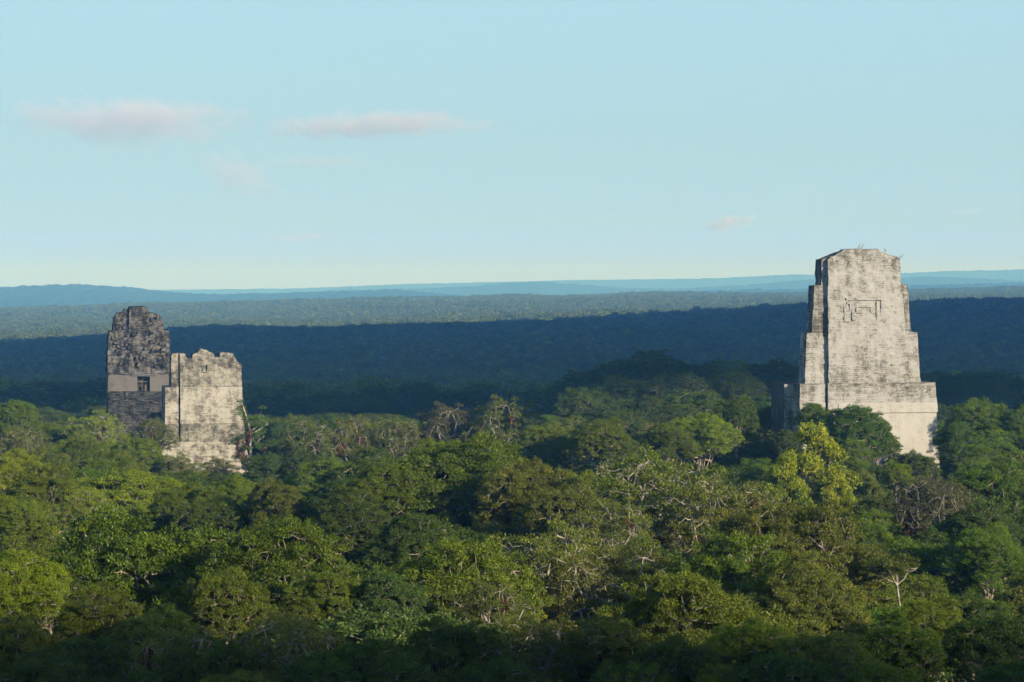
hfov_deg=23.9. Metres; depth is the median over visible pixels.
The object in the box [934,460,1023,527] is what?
broadleaf tree
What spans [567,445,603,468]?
broadleaf tree
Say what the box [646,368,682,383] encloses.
broadleaf tree
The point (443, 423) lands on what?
pale limbed tree
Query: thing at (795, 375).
broadleaf tree
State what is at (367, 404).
broadleaf tree
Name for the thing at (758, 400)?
broadleaf tree
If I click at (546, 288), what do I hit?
hills
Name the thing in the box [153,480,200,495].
broadleaf tree
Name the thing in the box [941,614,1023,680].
broadleaf tree
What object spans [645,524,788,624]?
broadleaf tree
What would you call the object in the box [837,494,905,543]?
broadleaf tree
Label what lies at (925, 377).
broadleaf tree
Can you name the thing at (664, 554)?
broadleaf tree
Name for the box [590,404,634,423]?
broadleaf tree
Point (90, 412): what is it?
broadleaf tree
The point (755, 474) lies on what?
broadleaf tree
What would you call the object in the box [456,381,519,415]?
broadleaf tree
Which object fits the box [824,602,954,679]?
broadleaf tree
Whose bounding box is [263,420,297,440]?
broadleaf tree
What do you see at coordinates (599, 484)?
broadleaf tree
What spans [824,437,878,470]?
broadleaf tree
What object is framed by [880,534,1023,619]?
broadleaf tree
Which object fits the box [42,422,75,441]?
broadleaf tree
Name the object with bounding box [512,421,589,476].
broadleaf tree
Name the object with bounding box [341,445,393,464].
broadleaf tree
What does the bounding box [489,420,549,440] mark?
broadleaf tree
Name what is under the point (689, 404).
broadleaf tree
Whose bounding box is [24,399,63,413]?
broadleaf tree
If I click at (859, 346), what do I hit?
stone temple
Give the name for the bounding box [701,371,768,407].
broadleaf tree
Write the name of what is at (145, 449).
broadleaf tree
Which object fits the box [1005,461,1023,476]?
broadleaf tree
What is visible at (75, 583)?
broadleaf tree
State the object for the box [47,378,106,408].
broadleaf tree
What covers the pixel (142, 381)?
doorway
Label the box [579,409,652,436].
broadleaf tree
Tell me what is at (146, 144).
sky
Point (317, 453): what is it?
pale limbed tree
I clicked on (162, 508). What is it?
broadleaf tree
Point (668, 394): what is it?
broadleaf tree
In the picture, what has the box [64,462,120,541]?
broadleaf tree
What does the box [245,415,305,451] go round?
broadleaf tree
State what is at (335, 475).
broadleaf tree
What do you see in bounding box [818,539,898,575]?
broadleaf tree
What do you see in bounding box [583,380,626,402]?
broadleaf tree
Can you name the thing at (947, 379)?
broadleaf tree
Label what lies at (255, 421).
broadleaf tree
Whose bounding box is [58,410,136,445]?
pale limbed tree
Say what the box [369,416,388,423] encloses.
broadleaf tree
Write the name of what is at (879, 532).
broadleaf tree
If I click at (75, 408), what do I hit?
broadleaf tree
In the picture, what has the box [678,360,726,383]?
broadleaf tree
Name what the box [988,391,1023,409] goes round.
broadleaf tree
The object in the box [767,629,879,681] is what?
broadleaf tree
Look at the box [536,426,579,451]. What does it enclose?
broadleaf tree
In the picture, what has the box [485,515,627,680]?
pale limbed tree
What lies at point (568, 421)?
broadleaf tree
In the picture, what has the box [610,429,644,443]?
broadleaf tree
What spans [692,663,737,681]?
broadleaf tree
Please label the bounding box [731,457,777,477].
broadleaf tree
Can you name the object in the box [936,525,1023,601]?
broadleaf tree
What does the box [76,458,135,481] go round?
broadleaf tree
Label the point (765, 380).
broadleaf tree
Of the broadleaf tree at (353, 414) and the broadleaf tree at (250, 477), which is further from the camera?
the broadleaf tree at (353, 414)
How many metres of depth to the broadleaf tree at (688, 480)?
329.36 m
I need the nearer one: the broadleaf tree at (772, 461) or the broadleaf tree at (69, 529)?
the broadleaf tree at (69, 529)
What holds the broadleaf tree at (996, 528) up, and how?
on the ground
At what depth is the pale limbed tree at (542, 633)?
121.75 m
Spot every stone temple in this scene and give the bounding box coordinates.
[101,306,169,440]
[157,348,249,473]
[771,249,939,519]
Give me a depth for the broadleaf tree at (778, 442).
394.78 m
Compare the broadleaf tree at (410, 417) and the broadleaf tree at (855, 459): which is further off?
the broadleaf tree at (410, 417)
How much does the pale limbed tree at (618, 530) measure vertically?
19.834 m
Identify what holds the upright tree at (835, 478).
on the ground
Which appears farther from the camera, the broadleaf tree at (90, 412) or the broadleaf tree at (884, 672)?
the broadleaf tree at (90, 412)
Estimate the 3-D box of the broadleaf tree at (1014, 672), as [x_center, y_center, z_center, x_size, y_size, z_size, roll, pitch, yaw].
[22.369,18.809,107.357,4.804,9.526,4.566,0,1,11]
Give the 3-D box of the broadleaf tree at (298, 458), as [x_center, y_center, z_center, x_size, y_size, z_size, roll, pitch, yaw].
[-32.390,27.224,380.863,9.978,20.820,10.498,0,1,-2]
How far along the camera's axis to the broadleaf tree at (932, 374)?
736.61 m
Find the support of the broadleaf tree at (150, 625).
on the ground
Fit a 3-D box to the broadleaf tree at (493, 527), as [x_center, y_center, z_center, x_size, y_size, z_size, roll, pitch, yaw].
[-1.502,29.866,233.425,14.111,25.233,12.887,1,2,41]
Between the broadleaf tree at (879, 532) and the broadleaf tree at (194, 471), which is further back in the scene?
the broadleaf tree at (194, 471)
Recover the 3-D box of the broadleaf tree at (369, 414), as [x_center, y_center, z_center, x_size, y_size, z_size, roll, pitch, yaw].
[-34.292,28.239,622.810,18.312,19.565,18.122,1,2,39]
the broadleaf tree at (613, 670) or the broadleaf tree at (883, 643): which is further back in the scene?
the broadleaf tree at (883, 643)
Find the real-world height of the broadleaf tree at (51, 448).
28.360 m
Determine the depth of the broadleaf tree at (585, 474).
285.51 m
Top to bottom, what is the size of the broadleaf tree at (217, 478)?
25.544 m
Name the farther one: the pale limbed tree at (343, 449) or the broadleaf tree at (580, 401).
the broadleaf tree at (580, 401)
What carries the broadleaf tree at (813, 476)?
on the ground
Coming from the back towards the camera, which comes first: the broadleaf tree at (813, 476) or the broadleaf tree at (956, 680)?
the broadleaf tree at (813, 476)
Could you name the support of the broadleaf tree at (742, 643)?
on the ground
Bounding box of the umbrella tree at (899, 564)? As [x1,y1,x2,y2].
[855,553,921,607]
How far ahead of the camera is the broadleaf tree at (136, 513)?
269.17 m
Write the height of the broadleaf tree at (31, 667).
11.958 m
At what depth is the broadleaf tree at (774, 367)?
686.61 m
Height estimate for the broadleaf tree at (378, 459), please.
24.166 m
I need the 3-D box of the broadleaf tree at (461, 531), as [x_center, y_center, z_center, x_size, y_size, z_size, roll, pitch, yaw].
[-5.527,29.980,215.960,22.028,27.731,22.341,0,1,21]
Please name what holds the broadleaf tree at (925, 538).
on the ground
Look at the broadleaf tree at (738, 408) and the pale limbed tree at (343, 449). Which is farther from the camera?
the pale limbed tree at (343, 449)
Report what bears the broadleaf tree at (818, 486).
on the ground
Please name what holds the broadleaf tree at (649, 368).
on the ground
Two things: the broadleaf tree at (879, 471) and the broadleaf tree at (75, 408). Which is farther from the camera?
the broadleaf tree at (75, 408)
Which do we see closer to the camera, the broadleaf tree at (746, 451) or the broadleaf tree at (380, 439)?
the broadleaf tree at (746, 451)
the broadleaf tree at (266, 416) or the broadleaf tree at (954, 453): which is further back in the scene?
the broadleaf tree at (266, 416)
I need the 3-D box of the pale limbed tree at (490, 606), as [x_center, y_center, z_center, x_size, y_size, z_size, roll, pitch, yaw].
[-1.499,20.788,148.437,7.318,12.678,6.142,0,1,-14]
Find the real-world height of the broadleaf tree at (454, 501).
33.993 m
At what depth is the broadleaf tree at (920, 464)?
370.31 m
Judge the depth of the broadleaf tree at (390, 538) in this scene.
203.71 m
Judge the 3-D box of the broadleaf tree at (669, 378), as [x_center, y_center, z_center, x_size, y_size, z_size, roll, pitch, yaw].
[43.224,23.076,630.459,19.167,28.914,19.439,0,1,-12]
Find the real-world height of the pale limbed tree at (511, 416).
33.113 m
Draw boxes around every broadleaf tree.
[0,386,45,403]
[0,398,41,447]
[0,425,58,451]
[0,448,55,501]
[0,462,86,546]
[0,493,67,563]
[0,534,128,601]
[0,547,72,648]
[0,613,72,680]
[0,648,103,681]
[4,571,92,633]
[9,526,81,553]
[15,444,77,471]
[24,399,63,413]
[24,406,70,421]
[25,634,134,681]
[31,456,81,486]
[35,500,257,660]
[37,420,87,437]
[37,445,103,459]
[39,420,72,430]
[40,415,78,425]
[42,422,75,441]
[46,435,115,449]
[46,579,152,660]
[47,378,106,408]
[51,468,189,532]
[53,437,111,466]
[58,534,194,556]
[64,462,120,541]
[67,399,106,412]
[70,412,87,421]
[70,448,147,472]
[71,405,106,417]
[71,533,140,553]
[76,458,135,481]
[82,405,106,423]
[102,602,199,675]
[107,435,167,473]
[126,509,203,554]
[136,469,212,480]
[140,481,208,537]
[148,469,213,486]
[152,634,269,681]
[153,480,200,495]
[169,494,251,550]
[170,567,282,645]
[184,514,366,643]
[192,473,260,518]
[193,473,287,487]
[199,669,280,681]
[202,477,284,514]
[203,472,262,480]
[236,603,540,672]
[240,451,291,480]
[241,477,318,528]
[243,394,281,415]
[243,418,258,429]
[244,414,269,455]
[244,414,271,456]
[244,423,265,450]
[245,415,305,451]
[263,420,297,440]
[266,406,294,417]
[266,413,304,439]
[267,438,282,453]
[272,424,366,458]
[272,650,370,681]
[276,448,328,483]
[277,395,321,416]
[279,570,365,647]
[283,455,355,500]
[289,412,347,426]
[291,495,348,536]
[299,493,319,521]
[303,486,393,572]
[309,399,343,416]
[310,461,391,499]
[314,473,358,505]
[314,505,358,561]
[316,412,354,425]
[323,635,422,681]
[332,394,395,416]
[332,460,438,523]
[335,429,528,533]
[336,569,438,622]
[340,412,356,417]
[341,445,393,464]
[347,517,555,581]
[354,557,512,638]
[359,412,410,419]
[359,421,413,458]
[360,456,401,472]
[364,413,404,422]
[364,511,460,572]
[367,651,455,681]
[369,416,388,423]
[378,536,554,633]
[382,418,426,426]
[391,379,437,409]
[395,404,427,416]
[401,614,512,681]
[406,413,418,420]
[408,437,473,519]
[420,394,444,415]
[426,388,471,415]
[432,414,477,438]
[449,406,476,415]
[452,657,552,681]
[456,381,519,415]
[465,520,553,571]
[469,455,586,651]
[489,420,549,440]
[497,414,560,430]
[506,387,554,418]
[509,455,578,476]
[509,481,627,579]
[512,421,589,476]
[523,415,559,425]
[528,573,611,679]
[533,415,586,434]
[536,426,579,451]
[542,369,593,410]
[549,391,607,418]
[551,610,650,681]
[557,386,618,406]
[564,417,639,483]
[564,469,624,487]
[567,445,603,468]
[571,408,603,424]
[575,457,615,482]
[576,358,644,391]
[578,455,624,484]
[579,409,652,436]
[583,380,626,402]
[584,477,625,492]
[586,486,689,552]
[589,658,671,681]
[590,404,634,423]
[590,534,747,603]
[595,569,770,677]
[602,373,660,401]
[603,398,634,405]
[604,394,684,426]
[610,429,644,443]
[611,438,679,486]
[615,633,729,681]
[618,349,694,383]
[626,551,694,562]
[637,430,708,471]
[640,422,701,464]
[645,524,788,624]
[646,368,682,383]
[652,374,700,393]
[654,388,687,403]
[658,469,719,486]
[659,390,734,419]
[665,581,834,655]
[670,412,745,472]
[674,465,747,507]
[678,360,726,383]
[686,425,774,472]
[691,613,800,677]
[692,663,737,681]
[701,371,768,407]
[703,357,754,385]
[706,499,894,604]
[711,393,760,463]
[722,649,839,681]
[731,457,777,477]
[736,462,787,501]
[738,357,798,381]
[738,426,770,449]
[739,459,775,470]
[743,405,772,443]
[746,550,879,652]
[750,395,770,407]
[751,372,786,388]
[756,402,770,408]
[762,429,804,455]
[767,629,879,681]
[779,366,798,381]
[791,402,833,425]
[797,447,826,478]
[801,478,892,511]
[815,403,892,464]
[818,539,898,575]
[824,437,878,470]
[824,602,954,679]
[826,604,955,681]
[834,659,923,681]
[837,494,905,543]
[838,509,905,553]
[843,616,949,681]
[845,467,886,509]
[848,463,922,507]
[850,565,949,609]
[856,429,903,476]
[875,595,973,681]
[879,459,915,502]
[880,454,901,466]
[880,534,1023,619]
[891,525,953,586]
[895,449,948,480]
[898,473,936,513]
[920,372,934,381]
[921,379,967,412]
[927,369,952,378]
[927,372,942,380]
[927,586,1022,681]
[932,421,983,451]
[932,494,1023,551]
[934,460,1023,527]
[935,371,973,389]
[935,441,991,475]
[936,403,959,422]
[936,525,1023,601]
[937,420,948,478]
[941,396,1019,448]
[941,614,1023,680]
[942,430,1022,476]
[943,396,967,407]
[947,664,989,681]
[953,456,1012,496]
[962,658,1023,681]
[975,396,1019,410]
[982,521,1010,548]
[984,404,1023,456]
[986,468,1023,515]
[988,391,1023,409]
[988,449,1023,471]
[992,575,1023,615]
[997,524,1023,590]
[1002,601,1023,633]
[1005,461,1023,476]
[1006,376,1023,402]
[1016,437,1023,450]
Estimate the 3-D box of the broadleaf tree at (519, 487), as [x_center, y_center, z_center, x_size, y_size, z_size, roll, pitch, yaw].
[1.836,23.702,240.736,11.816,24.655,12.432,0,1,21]
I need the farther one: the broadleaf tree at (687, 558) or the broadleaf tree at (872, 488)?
the broadleaf tree at (872, 488)
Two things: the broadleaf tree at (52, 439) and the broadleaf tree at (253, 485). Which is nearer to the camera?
the broadleaf tree at (253, 485)
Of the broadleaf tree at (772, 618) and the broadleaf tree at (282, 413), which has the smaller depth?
the broadleaf tree at (772, 618)
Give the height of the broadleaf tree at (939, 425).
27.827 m
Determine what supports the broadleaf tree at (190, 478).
on the ground
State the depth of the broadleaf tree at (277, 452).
457.97 m
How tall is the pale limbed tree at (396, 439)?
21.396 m
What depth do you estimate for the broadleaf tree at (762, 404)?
545.75 m
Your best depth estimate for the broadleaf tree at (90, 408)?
730.61 m
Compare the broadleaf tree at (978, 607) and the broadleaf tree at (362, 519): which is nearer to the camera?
the broadleaf tree at (978, 607)
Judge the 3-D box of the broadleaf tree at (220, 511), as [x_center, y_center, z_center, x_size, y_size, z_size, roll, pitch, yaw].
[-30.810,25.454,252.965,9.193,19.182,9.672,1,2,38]
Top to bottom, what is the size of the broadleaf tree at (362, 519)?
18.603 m
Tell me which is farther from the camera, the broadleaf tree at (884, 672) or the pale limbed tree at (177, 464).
the pale limbed tree at (177, 464)
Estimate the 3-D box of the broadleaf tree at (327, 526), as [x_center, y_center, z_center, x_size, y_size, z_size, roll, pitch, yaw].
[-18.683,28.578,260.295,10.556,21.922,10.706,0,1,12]
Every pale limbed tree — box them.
[0,422,49,457]
[53,485,123,536]
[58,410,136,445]
[117,627,228,681]
[129,416,182,460]
[153,452,208,475]
[197,455,240,476]
[228,604,348,681]
[275,414,336,457]
[307,431,351,461]
[322,412,380,461]
[366,414,422,457]
[403,401,488,448]
[438,577,543,641]
[457,394,548,450]
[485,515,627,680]
[492,615,590,681]
[533,540,678,656]
[555,496,660,573]
[570,444,748,555]
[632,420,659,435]
[643,372,716,411]
[656,474,792,567]
[882,468,987,538]
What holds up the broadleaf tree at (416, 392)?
on the ground
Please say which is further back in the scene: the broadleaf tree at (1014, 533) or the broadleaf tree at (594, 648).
the broadleaf tree at (1014, 533)
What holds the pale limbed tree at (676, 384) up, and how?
on the ground
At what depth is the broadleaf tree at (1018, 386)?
696.15 m
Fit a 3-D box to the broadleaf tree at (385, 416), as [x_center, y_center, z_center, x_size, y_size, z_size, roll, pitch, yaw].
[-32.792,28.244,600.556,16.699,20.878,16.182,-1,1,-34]
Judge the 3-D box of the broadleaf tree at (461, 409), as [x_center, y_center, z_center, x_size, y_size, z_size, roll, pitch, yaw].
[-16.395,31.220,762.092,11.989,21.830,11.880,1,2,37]
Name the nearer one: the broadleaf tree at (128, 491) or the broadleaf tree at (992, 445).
the broadleaf tree at (128, 491)
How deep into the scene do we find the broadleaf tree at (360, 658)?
112.69 m
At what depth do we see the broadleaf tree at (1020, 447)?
393.71 m
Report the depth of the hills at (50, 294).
12309.68 m
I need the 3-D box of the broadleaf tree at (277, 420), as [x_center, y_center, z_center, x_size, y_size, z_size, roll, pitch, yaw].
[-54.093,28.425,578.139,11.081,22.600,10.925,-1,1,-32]
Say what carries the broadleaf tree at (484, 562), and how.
on the ground
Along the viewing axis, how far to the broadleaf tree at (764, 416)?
409.09 m
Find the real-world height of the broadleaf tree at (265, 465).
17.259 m
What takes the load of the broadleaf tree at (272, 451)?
on the ground
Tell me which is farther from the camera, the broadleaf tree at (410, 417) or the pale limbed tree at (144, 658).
the broadleaf tree at (410, 417)
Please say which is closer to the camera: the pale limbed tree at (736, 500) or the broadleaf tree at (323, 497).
the pale limbed tree at (736, 500)
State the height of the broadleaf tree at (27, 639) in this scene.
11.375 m
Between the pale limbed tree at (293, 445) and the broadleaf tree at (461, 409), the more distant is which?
the broadleaf tree at (461, 409)
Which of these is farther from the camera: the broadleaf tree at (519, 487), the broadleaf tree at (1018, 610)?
the broadleaf tree at (519, 487)
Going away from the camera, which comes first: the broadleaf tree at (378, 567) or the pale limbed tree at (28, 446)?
the broadleaf tree at (378, 567)
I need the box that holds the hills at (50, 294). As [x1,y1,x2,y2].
[0,282,1023,307]
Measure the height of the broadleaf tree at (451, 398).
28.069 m
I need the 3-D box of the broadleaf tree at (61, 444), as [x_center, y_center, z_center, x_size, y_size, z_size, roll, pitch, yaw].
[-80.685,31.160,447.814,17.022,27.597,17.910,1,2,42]
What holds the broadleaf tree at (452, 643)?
on the ground
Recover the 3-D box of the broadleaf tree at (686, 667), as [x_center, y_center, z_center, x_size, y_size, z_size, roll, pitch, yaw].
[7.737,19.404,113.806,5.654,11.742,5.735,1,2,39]
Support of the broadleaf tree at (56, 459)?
on the ground
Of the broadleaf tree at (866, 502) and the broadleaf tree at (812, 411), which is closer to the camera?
the broadleaf tree at (866, 502)
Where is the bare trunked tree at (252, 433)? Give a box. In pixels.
[228,399,277,471]
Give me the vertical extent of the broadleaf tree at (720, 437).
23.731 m
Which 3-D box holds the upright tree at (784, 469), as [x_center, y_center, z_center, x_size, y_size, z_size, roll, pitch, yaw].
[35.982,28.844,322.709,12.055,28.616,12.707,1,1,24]
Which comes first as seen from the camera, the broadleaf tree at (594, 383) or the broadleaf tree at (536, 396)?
the broadleaf tree at (594, 383)
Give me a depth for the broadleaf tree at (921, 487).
367.07 m
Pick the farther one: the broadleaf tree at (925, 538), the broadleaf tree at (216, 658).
the broadleaf tree at (925, 538)
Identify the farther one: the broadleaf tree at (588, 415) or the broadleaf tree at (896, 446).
the broadleaf tree at (588, 415)
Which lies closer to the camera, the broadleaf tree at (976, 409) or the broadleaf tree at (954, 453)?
the broadleaf tree at (954, 453)
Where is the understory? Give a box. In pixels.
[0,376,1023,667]
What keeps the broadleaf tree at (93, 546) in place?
on the ground
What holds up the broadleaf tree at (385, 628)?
on the ground
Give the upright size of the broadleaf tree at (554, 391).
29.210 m
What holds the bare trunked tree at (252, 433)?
on the ground
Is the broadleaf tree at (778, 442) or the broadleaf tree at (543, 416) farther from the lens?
the broadleaf tree at (543, 416)
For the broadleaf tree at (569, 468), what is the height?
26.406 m
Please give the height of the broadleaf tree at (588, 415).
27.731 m
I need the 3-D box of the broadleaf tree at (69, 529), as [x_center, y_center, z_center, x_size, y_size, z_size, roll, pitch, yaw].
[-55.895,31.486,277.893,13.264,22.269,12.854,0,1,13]
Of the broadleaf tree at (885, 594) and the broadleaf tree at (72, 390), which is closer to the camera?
the broadleaf tree at (885, 594)
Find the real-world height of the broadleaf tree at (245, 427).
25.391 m
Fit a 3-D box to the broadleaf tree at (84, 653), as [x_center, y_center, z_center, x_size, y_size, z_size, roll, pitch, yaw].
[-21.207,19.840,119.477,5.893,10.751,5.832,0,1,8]
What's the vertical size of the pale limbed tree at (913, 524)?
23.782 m
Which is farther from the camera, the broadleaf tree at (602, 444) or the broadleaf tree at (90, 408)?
the broadleaf tree at (90, 408)
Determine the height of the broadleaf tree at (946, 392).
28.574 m
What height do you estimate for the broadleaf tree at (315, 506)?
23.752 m
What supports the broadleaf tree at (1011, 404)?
on the ground
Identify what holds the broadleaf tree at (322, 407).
on the ground
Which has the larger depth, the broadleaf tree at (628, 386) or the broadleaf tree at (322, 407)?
the broadleaf tree at (322, 407)
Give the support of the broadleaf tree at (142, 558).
on the ground
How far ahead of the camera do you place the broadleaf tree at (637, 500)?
247.94 m
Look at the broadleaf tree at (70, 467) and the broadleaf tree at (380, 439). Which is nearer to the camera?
the broadleaf tree at (70, 467)
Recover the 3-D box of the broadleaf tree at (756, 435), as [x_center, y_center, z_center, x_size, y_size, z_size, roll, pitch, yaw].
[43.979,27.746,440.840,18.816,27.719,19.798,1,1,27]
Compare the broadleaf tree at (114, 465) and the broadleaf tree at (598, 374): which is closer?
the broadleaf tree at (114, 465)
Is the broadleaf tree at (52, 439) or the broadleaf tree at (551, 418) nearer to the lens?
the broadleaf tree at (52, 439)
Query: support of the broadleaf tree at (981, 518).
on the ground
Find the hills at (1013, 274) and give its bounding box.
[0,269,1023,293]
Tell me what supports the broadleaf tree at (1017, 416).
on the ground
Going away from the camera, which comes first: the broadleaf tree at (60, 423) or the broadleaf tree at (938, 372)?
the broadleaf tree at (60, 423)
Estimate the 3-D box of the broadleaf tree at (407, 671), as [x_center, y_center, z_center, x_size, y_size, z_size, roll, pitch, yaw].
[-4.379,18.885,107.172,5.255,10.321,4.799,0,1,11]
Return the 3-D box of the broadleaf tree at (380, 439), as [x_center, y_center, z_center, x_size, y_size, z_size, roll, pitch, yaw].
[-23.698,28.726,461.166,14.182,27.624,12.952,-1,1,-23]
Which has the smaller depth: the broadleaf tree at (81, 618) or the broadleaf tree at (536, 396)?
the broadleaf tree at (81, 618)
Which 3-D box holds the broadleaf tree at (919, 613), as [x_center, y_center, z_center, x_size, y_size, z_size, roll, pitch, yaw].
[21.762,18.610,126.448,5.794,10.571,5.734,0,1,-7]
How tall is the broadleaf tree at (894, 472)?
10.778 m
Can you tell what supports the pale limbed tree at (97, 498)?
on the ground
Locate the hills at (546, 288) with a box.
[221,276,1023,295]
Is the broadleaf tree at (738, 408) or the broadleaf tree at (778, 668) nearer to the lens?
the broadleaf tree at (778, 668)
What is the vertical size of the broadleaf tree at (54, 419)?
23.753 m
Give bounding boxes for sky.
[0,0,1023,289]
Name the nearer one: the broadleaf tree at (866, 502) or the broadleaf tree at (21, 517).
the broadleaf tree at (21, 517)
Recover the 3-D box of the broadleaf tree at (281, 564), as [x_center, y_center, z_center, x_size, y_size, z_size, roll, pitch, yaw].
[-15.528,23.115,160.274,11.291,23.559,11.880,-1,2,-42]
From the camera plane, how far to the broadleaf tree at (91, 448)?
403.67 m
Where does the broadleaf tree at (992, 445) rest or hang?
on the ground
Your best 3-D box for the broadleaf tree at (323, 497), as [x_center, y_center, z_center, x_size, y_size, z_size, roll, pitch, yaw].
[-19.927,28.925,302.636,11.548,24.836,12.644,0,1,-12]
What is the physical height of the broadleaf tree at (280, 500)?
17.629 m
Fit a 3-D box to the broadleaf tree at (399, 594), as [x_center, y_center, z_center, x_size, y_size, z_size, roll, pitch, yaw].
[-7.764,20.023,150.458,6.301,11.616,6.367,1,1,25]
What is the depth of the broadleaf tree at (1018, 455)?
362.46 m
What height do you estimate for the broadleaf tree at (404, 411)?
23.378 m
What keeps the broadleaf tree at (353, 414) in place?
on the ground
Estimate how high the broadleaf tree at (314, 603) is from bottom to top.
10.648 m
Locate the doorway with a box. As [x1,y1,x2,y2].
[137,376,149,390]
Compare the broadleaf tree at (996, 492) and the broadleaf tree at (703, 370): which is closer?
the broadleaf tree at (996, 492)
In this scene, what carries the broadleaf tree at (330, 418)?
on the ground
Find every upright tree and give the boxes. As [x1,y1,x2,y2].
[759,450,817,519]
[773,420,867,514]
[812,464,861,518]
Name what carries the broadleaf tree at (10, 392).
on the ground
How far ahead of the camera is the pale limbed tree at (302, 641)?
119.75 m
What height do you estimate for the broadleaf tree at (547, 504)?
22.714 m
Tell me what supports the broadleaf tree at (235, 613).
on the ground
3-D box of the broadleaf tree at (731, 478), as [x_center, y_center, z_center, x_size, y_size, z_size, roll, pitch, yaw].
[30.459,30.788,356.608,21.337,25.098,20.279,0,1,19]
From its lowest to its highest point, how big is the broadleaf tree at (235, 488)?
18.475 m
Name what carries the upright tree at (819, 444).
on the ground
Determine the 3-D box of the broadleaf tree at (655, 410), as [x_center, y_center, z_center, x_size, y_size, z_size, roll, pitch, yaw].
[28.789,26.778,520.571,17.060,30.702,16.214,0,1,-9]
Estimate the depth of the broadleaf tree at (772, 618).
154.67 m
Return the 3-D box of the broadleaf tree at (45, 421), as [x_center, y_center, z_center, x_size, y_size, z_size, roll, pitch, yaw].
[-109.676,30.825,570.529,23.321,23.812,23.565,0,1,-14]
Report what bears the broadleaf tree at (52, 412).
on the ground
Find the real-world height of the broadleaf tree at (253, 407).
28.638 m
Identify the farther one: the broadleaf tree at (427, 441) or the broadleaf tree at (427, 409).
the broadleaf tree at (427, 409)
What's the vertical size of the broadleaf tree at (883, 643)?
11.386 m
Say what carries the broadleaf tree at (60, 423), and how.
on the ground
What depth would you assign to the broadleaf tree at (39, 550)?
192.01 m
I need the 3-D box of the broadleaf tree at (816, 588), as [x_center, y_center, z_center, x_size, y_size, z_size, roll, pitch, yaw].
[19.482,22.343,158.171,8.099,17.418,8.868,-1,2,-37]
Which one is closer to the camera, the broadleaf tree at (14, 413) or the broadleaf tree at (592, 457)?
the broadleaf tree at (592, 457)
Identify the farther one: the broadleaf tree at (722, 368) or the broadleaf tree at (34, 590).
the broadleaf tree at (722, 368)
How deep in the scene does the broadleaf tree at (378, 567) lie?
182.49 m
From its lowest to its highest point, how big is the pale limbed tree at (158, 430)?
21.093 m
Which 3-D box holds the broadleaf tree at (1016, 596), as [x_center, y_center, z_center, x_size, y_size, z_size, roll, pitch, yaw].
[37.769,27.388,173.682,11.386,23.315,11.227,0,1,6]
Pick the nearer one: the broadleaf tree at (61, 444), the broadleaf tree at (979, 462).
the broadleaf tree at (979, 462)
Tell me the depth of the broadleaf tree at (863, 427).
373.81 m
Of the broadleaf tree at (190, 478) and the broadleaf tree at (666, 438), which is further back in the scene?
the broadleaf tree at (666, 438)
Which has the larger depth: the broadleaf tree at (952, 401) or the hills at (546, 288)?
the hills at (546, 288)
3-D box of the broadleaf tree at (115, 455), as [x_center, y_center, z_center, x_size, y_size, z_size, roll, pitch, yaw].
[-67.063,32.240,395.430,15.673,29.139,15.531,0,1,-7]
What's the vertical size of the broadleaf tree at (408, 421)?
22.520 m
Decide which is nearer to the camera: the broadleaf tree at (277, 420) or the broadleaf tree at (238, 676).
the broadleaf tree at (238, 676)
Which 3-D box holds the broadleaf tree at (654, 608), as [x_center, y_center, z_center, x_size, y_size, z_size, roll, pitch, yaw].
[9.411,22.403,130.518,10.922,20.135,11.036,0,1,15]
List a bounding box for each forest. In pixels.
[0,285,1023,343]
[0,296,1023,413]
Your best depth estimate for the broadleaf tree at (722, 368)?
659.78 m
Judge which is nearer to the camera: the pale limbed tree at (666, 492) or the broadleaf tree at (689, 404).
the pale limbed tree at (666, 492)
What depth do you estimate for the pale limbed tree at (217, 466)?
430.00 m
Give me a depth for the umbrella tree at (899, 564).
190.38 m
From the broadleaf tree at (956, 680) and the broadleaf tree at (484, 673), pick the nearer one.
the broadleaf tree at (484, 673)
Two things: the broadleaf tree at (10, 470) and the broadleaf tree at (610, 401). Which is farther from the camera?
the broadleaf tree at (610, 401)
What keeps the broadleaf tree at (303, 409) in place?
on the ground
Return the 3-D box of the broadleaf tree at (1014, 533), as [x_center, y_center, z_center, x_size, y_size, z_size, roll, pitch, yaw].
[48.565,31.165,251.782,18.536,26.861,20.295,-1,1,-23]
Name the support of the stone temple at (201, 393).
on the ground
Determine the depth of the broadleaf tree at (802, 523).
193.45 m
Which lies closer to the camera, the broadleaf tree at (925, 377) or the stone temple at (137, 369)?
the stone temple at (137, 369)
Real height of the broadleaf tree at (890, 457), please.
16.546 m
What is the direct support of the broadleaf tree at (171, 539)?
on the ground
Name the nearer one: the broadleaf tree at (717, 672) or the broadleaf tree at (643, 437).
the broadleaf tree at (717, 672)
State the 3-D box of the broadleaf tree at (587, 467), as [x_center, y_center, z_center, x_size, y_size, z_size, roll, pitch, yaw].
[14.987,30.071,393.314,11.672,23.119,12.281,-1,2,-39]
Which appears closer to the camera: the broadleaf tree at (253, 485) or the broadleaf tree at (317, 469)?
the broadleaf tree at (253, 485)
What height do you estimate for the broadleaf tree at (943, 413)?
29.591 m
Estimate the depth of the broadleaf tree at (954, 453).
380.67 m
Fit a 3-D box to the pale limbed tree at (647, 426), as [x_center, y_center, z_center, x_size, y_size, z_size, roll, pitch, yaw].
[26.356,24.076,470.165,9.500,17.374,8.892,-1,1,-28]

